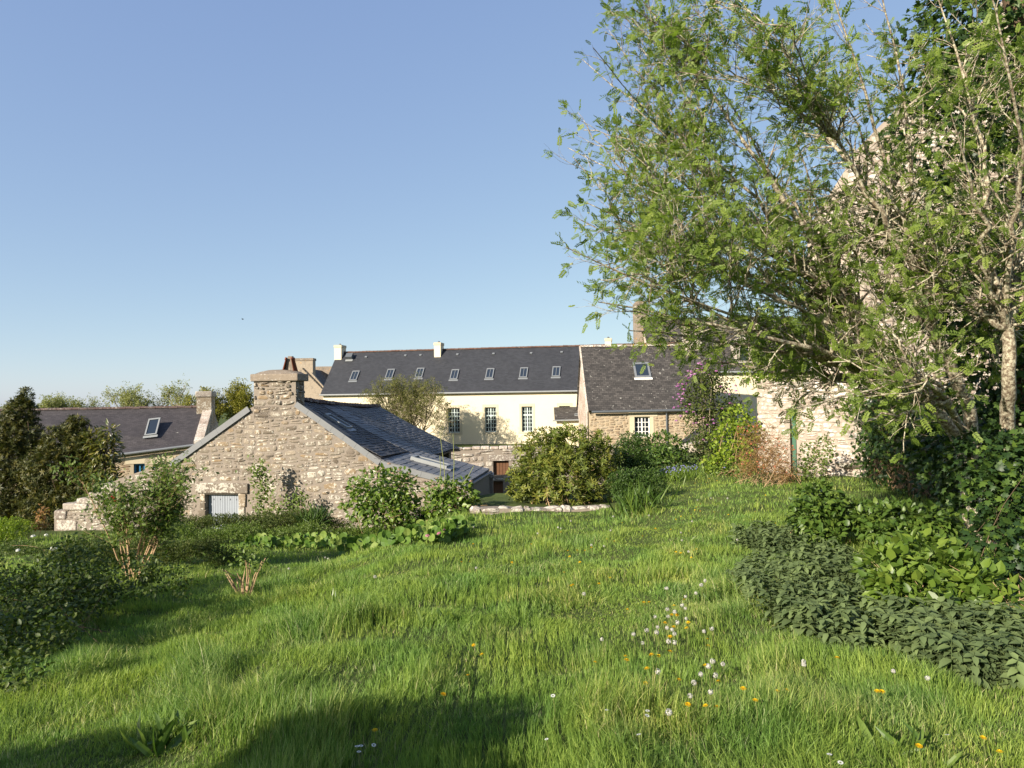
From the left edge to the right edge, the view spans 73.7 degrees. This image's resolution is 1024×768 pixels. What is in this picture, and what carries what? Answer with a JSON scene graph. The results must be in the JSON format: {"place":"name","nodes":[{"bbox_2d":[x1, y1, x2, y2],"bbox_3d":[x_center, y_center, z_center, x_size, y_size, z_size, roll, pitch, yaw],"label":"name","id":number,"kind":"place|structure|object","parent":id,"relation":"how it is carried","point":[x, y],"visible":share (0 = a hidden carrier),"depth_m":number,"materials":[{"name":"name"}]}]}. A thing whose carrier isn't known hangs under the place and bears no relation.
{"place":"outdoors","nodes":[
{"label":"outdoors","id":0,"kind":"place"},
{"bbox_2d":[0,0,1001,407],"label":"sky","id":1,"kind":"structure","parent":0,"point":[316,175],"materials":[{"name":"blue"}]},
{"bbox_2d":[0,411,1023,767],"bbox_3d":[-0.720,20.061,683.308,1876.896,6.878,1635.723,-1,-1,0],"label":"ground","id":2,"kind":"structure","parent":0,"point":[496,499],"depth_m":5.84,"materials":[{"name":"green plant"}]},
{"bbox_2d":[0,515,36,543],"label":"lime shrub","id":3,"kind":"object","parent":2,"relation":"on","point":[8,530],"visible":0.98,"depth_m":16.89,"materials":[{"name":"green plant"}]},
{"bbox_2d":[0,386,59,529],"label":"conical evergreen","id":4,"kind":"object","parent":2,"relation":"on","point":[24,436],"visible":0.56,"depth_m":23.52,"materials":[{"name":"green plant"}]},
{"bbox_2d":[28,504,50,538],"bbox_3d":[-12.061,3.566,17.468,0.570,1.030,0.438,-2,-2,41],"label":"sapling","id":5,"kind":"object","parent":2,"relation":"on","point":[43,513],"visible":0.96,"depth_m":17.43,"materials":[{"name":"brown plant"}]},
{"bbox_2d":[0,534,83,557],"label":"white azalea","id":6,"kind":"object","parent":2,"relation":"on","point":[20,550],"visible":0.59,"depth_m":14.61,"materials":[{"name":"green plant"}]},
{"bbox_2d":[0,390,86,408],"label":"spring tree","id":7,"kind":"object","parent":2,"relation":"on","point":[57,401],"visible":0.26,"depth_m":79.60,"materials":[{"name":"green plant"}]},
{"bbox_2d":[11,413,108,530],"bbox_3d":[-14.989,3.216,22.644,2.851,4.496,3.224,-1,-1,0],"label":"camellia","id":8,"kind":"object","parent":2,"relation":"on","point":[53,491],"visible":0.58,"depth_m":22.46,"materials":[{"name":"green plant"}]},
{"bbox_2d":[66,482,105,502],"bbox_3d":[-13.353,4.057,21.656,2.402,1.929,1.243,-1,-1,21],"label":"laurel","id":9,"kind":"object","parent":2,"relation":"on","point":[83,495],"visible":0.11,"depth_m":21.55,"materials":[{"name":"green plant"}]},
{"bbox_2d":[80,392,109,406],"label":"spring tree","id":10,"kind":"object","parent":2,"relation":"on","point":[92,402],"visible":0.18,"depth_m":81.82,"materials":[{"name":"green plant"}]},
{"bbox_2d":[0,532,198,697],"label":"bramble bank","id":11,"kind":"structure","parent":2,"relation":"on","point":[64,577],"depth_m":7.59,"materials":[{"name":"green plant"}]},
{"bbox_2d":[77,418,125,490],"bbox_3d":[-13.687,3.312,22.692,1.503,4.357,1.926,0,-1,-22],"label":"laurel","id":12,"kind":"object","parent":2,"relation":"on","point":[97,447],"visible":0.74,"depth_m":22.76,"materials":[{"name":"green plant"}]},
{"bbox_2d":[0,391,218,495],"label":"stone house","id":13,"kind":"structure","parent":2,"relation":"on","point":[146,432],"depth_m":38.67,"materials":[{"name":"stone"}]},
{"bbox_2d":[134,463,144,472],"bbox_3d":[-20.441,4.859,37.520,0.554,0.988,0.054,0,-1,-16],"label":"window","id":14,"kind":"structure","parent":13,"relation":"in","point":[137,467],"depth_m":37.50,"materials":[{"name":"blue paint"}]},
{"bbox_2d":[46,448,219,579],"bbox_3d":[-6.155,2.131,11.107,2.169,2.202,1.961,-1,-1,20],"label":"rose bush","id":15,"kind":"object","parent":2,"relation":"on","point":[165,509],"visible":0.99,"depth_m":11.03,"materials":[{"name":"green plant"}]},
{"bbox_2d":[34,533,251,567],"bbox_3d":[-6.909,3.170,12.749,3.135,0.941,3.717,0,-2,-43],"label":"border growth","id":16,"kind":"object","parent":2,"relation":"on","point":[195,547],"visible":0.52,"depth_m":12.32,"materials":[{"name":"green plant"}]},
{"bbox_2d":[99,379,195,406],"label":"spring tree","id":17,"kind":"object","parent":2,"relation":"on","point":[125,399],"visible":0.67,"depth_m":74.02,"materials":[{"name":"green plant"}]},
{"bbox_2d":[119,701,200,757],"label":"broad leaved weed","id":18,"kind":"object","parent":2,"relation":"on","point":[164,735],"visible":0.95,"depth_m":3.96,"materials":[{"name":"green plant"}]},
{"bbox_2d":[182,377,253,422],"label":"oak tree","id":19,"kind":"object","parent":2,"relation":"on","point":[238,397],"visible":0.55,"depth_m":70.90,"materials":[{"name":"green plant"}]},
{"bbox_2d":[142,507,358,538],"bbox_3d":[-6.721,3.581,17.429,5.604,0.862,1.264,-1,-1,0],"label":"border hedge","id":20,"kind":"object","parent":2,"relation":"on","point":[284,519],"visible":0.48,"depth_m":17.29,"materials":[{"name":"green plant"}]},
{"bbox_2d":[221,534,279,595],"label":"pruned rose","id":21,"kind":"object","parent":2,"relation":"on","point":[244,562],"visible":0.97,"depth_m":9.01,"materials":[{"name":"plant"}]},
{"bbox_2d":[136,519,402,543],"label":"border plants","id":22,"kind":"object","parent":2,"relation":"on","point":[235,532],"visible":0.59,"depth_m":15.86,"materials":[{"name":"green plant"}]},
{"bbox_2d":[54,356,491,530],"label":"stone cottage","id":23,"kind":"structure","parent":2,"relation":"on","point":[293,436],"depth_m":20.14,"materials":[{"name":"grey stone"}]},
{"bbox_2d":[235,455,284,520],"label":"climbing rose","id":24,"kind":"object","parent":23,"relation":"attached to","point":[257,473],"visible":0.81,"depth_m":19.27,"materials":[{"name":"green plant"}]},
{"bbox_2d":[262,500,293,516],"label":"climbing rose","id":25,"kind":"object","parent":23,"relation":"attached to","point":[278,508],"visible":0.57,"depth_m":19.25,"materials":[{"name":"green plant"}]},
{"bbox_2d":[280,484,313,515],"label":"climbing rose","id":26,"kind":"object","parent":23,"relation":"attached to","point":[298,500],"visible":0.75,"depth_m":19.27,"materials":[{"name":"green plant"}]},
{"bbox_2d":[295,358,331,399],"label":"stone house","id":27,"kind":"structure","parent":2,"relation":"on","point":[315,383],"depth_m":62.05,"materials":[{"name":"stone"}]},
{"bbox_2d":[290,503,337,527],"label":"iris tuft","id":28,"kind":"object","parent":2,"relation":"on","point":[311,515],"visible":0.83,"depth_m":17.07,"materials":[{"name":"green plant"}]},
{"bbox_2d":[314,589,362,611],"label":"broad leaved weed","id":29,"kind":"object","parent":2,"relation":"on","point":[334,596],"visible":0.35,"depth_m":7.18,"materials":[{"name":"green plant"}]},
{"bbox_2d":[239,514,475,554],"bbox_3d":[-3.080,3.001,13.440,6.758,1.347,2.158,-2,-2,42],"label":"bergenia row","id":30,"kind":"object","parent":2,"relation":"on","point":[443,529],"visible":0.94,"depth_m":12.38,"materials":[{"name":"green plant"}]},
{"bbox_2d":[337,462,423,533],"bbox_3d":[-3.096,2.849,16.350,1.936,2.025,1.842,-1,-1,26],"label":"hydrangea","id":31,"kind":"object","parent":2,"relation":"on","point":[371,508],"visible":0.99,"depth_m":16.14,"materials":[{"name":"green plant"}]},
{"bbox_2d":[358,371,455,438],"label":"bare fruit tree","id":32,"kind":"object","parent":2,"relation":"on","point":[405,400],"visible":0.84,"depth_m":45.04,"materials":[{"name":"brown plant"}]},
{"bbox_2d":[411,506,437,522],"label":"shade plants","id":33,"kind":"object","parent":2,"relation":"on","point":[422,516],"visible":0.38,"depth_m":16.99,"materials":[{"name":"green plant"}]},
{"bbox_2d":[417,607,459,624],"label":"broad leaved weed","id":34,"kind":"object","parent":2,"relation":"on","point":[439,612],"visible":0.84,"depth_m":6.21,"materials":[{"name":"green plant"}]},
{"bbox_2d":[420,436,487,519],"bbox_3d":[-1.388,2.238,16.226,1.660,2.202,1.382,-1,-1,0],"label":"hydrangea","id":35,"kind":"object","parent":2,"relation":"on","point":[446,496],"visible":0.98,"depth_m":16.11,"materials":[{"name":"green plant"}]},
{"bbox_2d":[489,472,493,493],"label":"stone pier","id":36,"kind":"structure","parent":2,"relation":"on","point":[491,476],"depth_m":22.43,"materials":[{"name":"grey stone"}]},
{"bbox_2d":[319,337,678,443],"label":"long house","id":37,"kind":"structure","parent":2,"relation":"on","point":[504,395],"depth_m":50.05,"materials":[{"name":"beige paint"}]},
{"bbox_2d":[449,408,459,432],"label":"window","id":38,"kind":"structure","parent":37,"relation":"in","point":[455,412],"depth_m":49.87,"materials":[{"name":"green paint"}]},
{"bbox_2d":[485,407,495,431],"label":"window","id":39,"kind":"structure","parent":37,"relation":"in","point":[490,412],"depth_m":49.38,"materials":[{"name":"green paint"}]},
{"bbox_2d":[522,406,532,431],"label":"window","id":40,"kind":"structure","parent":37,"relation":"in","point":[527,420],"depth_m":48.89,"materials":[{"name":"white paint"}]},
{"bbox_2d":[470,504,609,514],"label":"garden wall","id":41,"kind":"structure","parent":2,"relation":"on","point":[491,510],"depth_m":15.57,"materials":[{"name":"grey stone"}]},
{"bbox_2d":[451,444,631,492],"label":"yard wall","id":42,"kind":"structure","parent":2,"relation":"on","point":[497,461],"depth_m":33.92,"materials":[{"name":"grey stone"}]},
{"bbox_2d":[493,481,502,492],"bbox_3d":[-0.801,5.341,34.086,0.723,1.023,0.045,-1,-1,0],"label":"door","id":43,"kind":"structure","parent":42,"relation":"in","point":[497,485],"depth_m":34.07,"materials":[{"name":"brown wood"}]},
{"bbox_2d":[493,461,508,474],"bbox_3d":[-0.547,4.175,34.112,0.779,0.721,0.045,-1,-1,0],"label":"door","id":44,"kind":"structure","parent":42,"relation":"in","point":[499,467],"depth_m":34.09,"materials":[{"name":"brown wood"}]},
{"bbox_2d":[503,421,624,505],"bbox_3d":[1.353,2.072,17.566,3.243,2.252,2.667,-1,-1,0],"label":"rhododendron","id":45,"kind":"object","parent":2,"relation":"on","point":[560,456],"visible":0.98,"depth_m":17.34,"materials":[{"name":"green plant"}]},
{"bbox_2d":[553,407,578,445],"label":"slate porch","id":46,"kind":"object","parent":2,"relation":"on","point":[566,414],"visible":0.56,"depth_m":46.45,"materials":[{"name":"stone"}]},
{"bbox_2d":[609,430,656,485],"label":"leaved shrub","id":47,"kind":"object","parent":2,"relation":"on","point":[633,457],"visible":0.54,"depth_m":19.56,"materials":[{"name":"green plant"}]},
{"bbox_2d":[605,465,672,505],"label":"leaved shrub","id":48,"kind":"object","parent":2,"relation":"on","point":[624,477],"visible":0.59,"depth_m":15.68,"materials":[{"name":"green plant"}]},
{"bbox_2d":[615,673,662,714],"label":"broad leaved weed","id":49,"kind":"object","parent":2,"relation":"on","point":[632,694],"visible":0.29,"depth_m":4.30,"materials":[{"name":"green plant"}]},
{"bbox_2d":[606,478,682,518],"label":"strap leaved plant","id":50,"kind":"object","parent":2,"relation":"on","point":[637,502],"visible":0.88,"depth_m":14.08,"materials":[{"name":"green plant"}]},
{"bbox_2d":[576,324,718,445],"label":"old slate house","id":51,"kind":"structure","parent":2,"relation":"on","point":[618,393],"depth_m":40.84,"materials":[{"name":"stone"}]},
{"bbox_2d":[634,417,649,436],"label":"window","id":52,"kind":"structure","parent":51,"relation":"in","point":[642,425],"depth_m":40.11,"materials":[{"name":"white paint"}]},
{"bbox_2d":[627,429,689,472],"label":"hydrangea","id":53,"kind":"object","parent":2,"relation":"on","point":[661,450],"visible":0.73,"depth_m":22.64,"materials":[{"name":"plant"}]},
{"bbox_2d":[665,709,671,759],"bbox_3d":[0.820,1.828,3.557,0.036,0.268,0.037,-1,-1,0],"label":"dandelion clock","id":54,"kind":"object","parent":2,"relation":"on","point":[669,712],"visible":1,"depth_m":3.56,"materials":[{"name":"white plant"}]},
{"bbox_2d":[673,536,695,544],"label":"broad leaved weed","id":55,"kind":"object","parent":2,"relation":"on","point":[693,538],"visible":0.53,"depth_m":10.25,"materials":[{"name":"green plant"}]},
{"bbox_2d":[653,462,724,485],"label":"bluebells","id":56,"kind":"object","parent":2,"relation":"on","point":[680,473],"visible":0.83,"depth_m":19.33,"materials":[{"name":"green plant"}]},
{"bbox_2d":[687,693,692,727],"bbox_3d":[1.024,1.883,3.918,0.030,0.215,0.030,-1,-1,0],"label":"dandelion clock","id":57,"kind":"object","parent":2,"relation":"on","point":[690,695],"visible":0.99,"depth_m":3.92,"materials":[{"name":"white plant"}]},
{"bbox_2d":[691,680,696,716],"bbox_3d":[1.073,1.865,4.018,0.033,0.247,0.033,-1,-1,0],"label":"dandelion clock","id":58,"kind":"object","parent":2,"relation":"on","point":[693,681],"visible":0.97,"depth_m":4.02,"materials":[{"name":"white plant"}]},
{"bbox_2d":[683,589,710,603],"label":"broad leaved weed","id":59,"kind":"object","parent":2,"relation":"on","point":[699,594],"visible":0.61,"depth_m":6.78,"materials":[{"name":"green plant"}]},
{"bbox_2d":[698,671,702,710],"bbox_3d":[1.151,1.870,4.158,0.030,0.236,0.031,-1,-1,0],"label":"dandelion clock","id":60,"kind":"object","parent":2,"relation":"on","point":[701,682],"visible":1,"depth_m":4.16,"materials":[{"name":"white plant"}]},
{"bbox_2d":[706,663,710,689],"bbox_3d":[1.255,1.898,4.358,0.035,0.228,0.036,-1,-1,0],"label":"dandelion clock","id":61,"kind":"object","parent":2,"relation":"on","point":[708,665],"visible":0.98,"depth_m":4.36,"materials":[{"name":"white plant"}]},
{"bbox_2d":[672,358,745,463],"bbox_3d":[7.207,0.903,24.392,2.375,3.936,2.717,-2,-2,37],"label":"lilac","id":62,"kind":"object","parent":2,"relation":"on","point":[711,381],"visible":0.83,"depth_m":24.23,"materials":[{"name":"green plant"}]},
{"bbox_2d":[679,400,741,451],"bbox_3d":[8.660,2.815,29.447,3.683,4.254,3.011,-1,-1,0],"label":"slate lean to","id":63,"kind":"object","parent":2,"relation":"on","point":[689,443],"visible":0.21,"depth_m":29.14,"materials":[{"name":"stone"}]},
{"bbox_2d":[713,673,717,694],"bbox_3d":[1.248,1.876,4.178,0.032,0.216,0.032,-1,-1,0],"label":"dandelion clock","id":64,"kind":"object","parent":2,"relation":"on","point":[716,675],"visible":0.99,"depth_m":4.18,"materials":[{"name":"white plant"}]},
{"bbox_2d":[633,301,809,434],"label":"manor house","id":65,"kind":"structure","parent":2,"relation":"on","point":[744,393],"depth_m":56.10,"materials":[{"name":"stone"}]},
{"bbox_2d":[687,455,768,480],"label":"bluebells","id":66,"kind":"object","parent":2,"relation":"on","point":[729,467],"visible":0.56,"depth_m":19.37,"materials":[{"name":"green plant"}]},
{"bbox_2d":[699,403,763,475],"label":"yellow green shrub","id":67,"kind":"object","parent":2,"relation":"on","point":[723,448],"visible":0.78,"depth_m":20.20,"materials":[{"name":"green plant"}]},
{"bbox_2d":[730,420,800,487],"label":"azalea","id":68,"kind":"object","parent":2,"relation":"on","point":[777,470],"visible":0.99,"depth_m":17.12,"materials":[{"name":"brown plant"}]},
{"bbox_2d":[731,324,804,423],"bbox_3d":[8.508,0.296,21.800,2.546,4.956,2.170,-1,-1,0],"label":"climbing shrub","id":69,"kind":"object","parent":2,"relation":"on","point":[756,374],"visible":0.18,"depth_m":21.89,"materials":[{"name":"green plant"}]},
{"bbox_2d":[726,520,834,558],"bbox_3d":[3.754,2.197,9.482,1.035,0.538,2.148,-1,-1,-8],"label":"nettle bed","id":70,"kind":"object","parent":2,"relation":"on","point":[765,539],"visible":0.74,"depth_m":9.49,"materials":[{"name":"green plant"}]},
{"bbox_2d":[541,0,1023,543],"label":"rowan tree","id":71,"kind":"object","parent":2,"relation":"on","point":[923,290],"visible":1,"depth_m":7.30,"materials":[{"name":"green plant"}]},
{"bbox_2d":[787,433,837,482],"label":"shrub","id":72,"kind":"object","parent":2,"relation":"on","point":[805,472],"visible":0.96,"depth_m":17.63,"materials":[{"name":"green plant"}]},
{"bbox_2d":[724,537,903,653],"bbox_3d":[2.932,2.025,6.946,1.564,0.520,3.662,-1,-1,18],"label":"nettle bed","id":73,"kind":"object","parent":2,"relation":"on","point":[806,609],"visible":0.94,"depth_m":6.18,"materials":[{"name":"green plant"}]},
{"bbox_2d":[784,478,861,547],"bbox_3d":[4.154,1.811,9.138,0.956,1.069,1.169,-2,-2,38],"label":"hydrangea","id":74,"kind":"object","parent":2,"relation":"on","point":[819,513],"visible":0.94,"depth_m":9.03,"materials":[{"name":"plant"}]},
{"bbox_2d":[757,1,1013,476],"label":"pale stone barn","id":75,"kind":"structure","parent":2,"relation":"on","point":[769,412],"depth_m":18.70,"materials":[{"name":"beige stone"}]},
{"bbox_2d":[792,411,796,474],"bbox_3d":[8.230,1.797,19.730,0.330,2.107,0.110,0,-2,-43],"label":"door","id":76,"kind":"structure","parent":75,"relation":"in","point":[794,442],"depth_m":19.61,"materials":[{"name":"green paint"}]},
{"bbox_2d":[834,495,967,546],"bbox_3d":[4.990,1.823,8.913,1.346,0.752,1.454,-1,-1,0],"label":"hydrangea","id":77,"kind":"object","parent":2,"relation":"on","point":[879,527],"visible":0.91,"depth_m":8.60,"materials":[{"name":"plant"}]},
{"bbox_2d":[856,711,962,767],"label":"broad leaved weed","id":78,"kind":"object","parent":2,"relation":"on","point":[919,740],"visible":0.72,"depth_m":3.66,"materials":[{"name":"green plant"}]},
{"bbox_2d":[915,743,922,766],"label":"dandelion","id":79,"kind":"object","parent":2,"relation":"on","point":[918,746],"visible":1,"depth_m":3.42,"materials":[{"name":"yellow plant"}]},
{"bbox_2d":[844,360,1023,513],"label":"shrub","id":80,"kind":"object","parent":2,"relation":"on","point":[881,451],"depth_m":15.28,"materials":[{"name":"green plant"}]},
{"bbox_2d":[847,527,1023,616],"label":"hydrangea","id":81,"kind":"object","parent":2,"relation":"on","point":[903,573],"visible":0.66,"depth_m":6.08,"materials":[{"name":"green plant"}]},
{"bbox_2d":[875,591,1023,690],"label":"nettle bed","id":82,"kind":"object","parent":2,"relation":"on","point":[973,640],"visible":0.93,"depth_m":4.90,"materials":[{"name":"green plant"}]},
{"bbox_2d":[877,0,1023,543],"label":"ivy clad tree","id":83,"kind":"object","parent":2,"relation":"on","point":[1013,10],"visible":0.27,"depth_m":9.54,"materials":[{"name":"green plant"}]},
{"bbox_2d":[940,421,1023,595],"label":"ivy tangle","id":84,"kind":"object","parent":2,"relation":"on","point":[1002,479],"visible":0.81,"depth_m":7.08,"materials":[{"name":"green plant"}]},
{"bbox_2d":[979,735,985,767],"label":"dandelion","id":85,"kind":"object","parent":2,"relation":"on","point":[984,737],"visible":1,"depth_m":3.44,"materials":[{"name":"yellow plant"}]},
{"bbox_2d":[962,576,1023,606],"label":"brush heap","id":86,"kind":"object","parent":2,"relation":"on","point":[1010,599],"visible":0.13,"depth_m":5.76,"materials":[{"name":"plant"}]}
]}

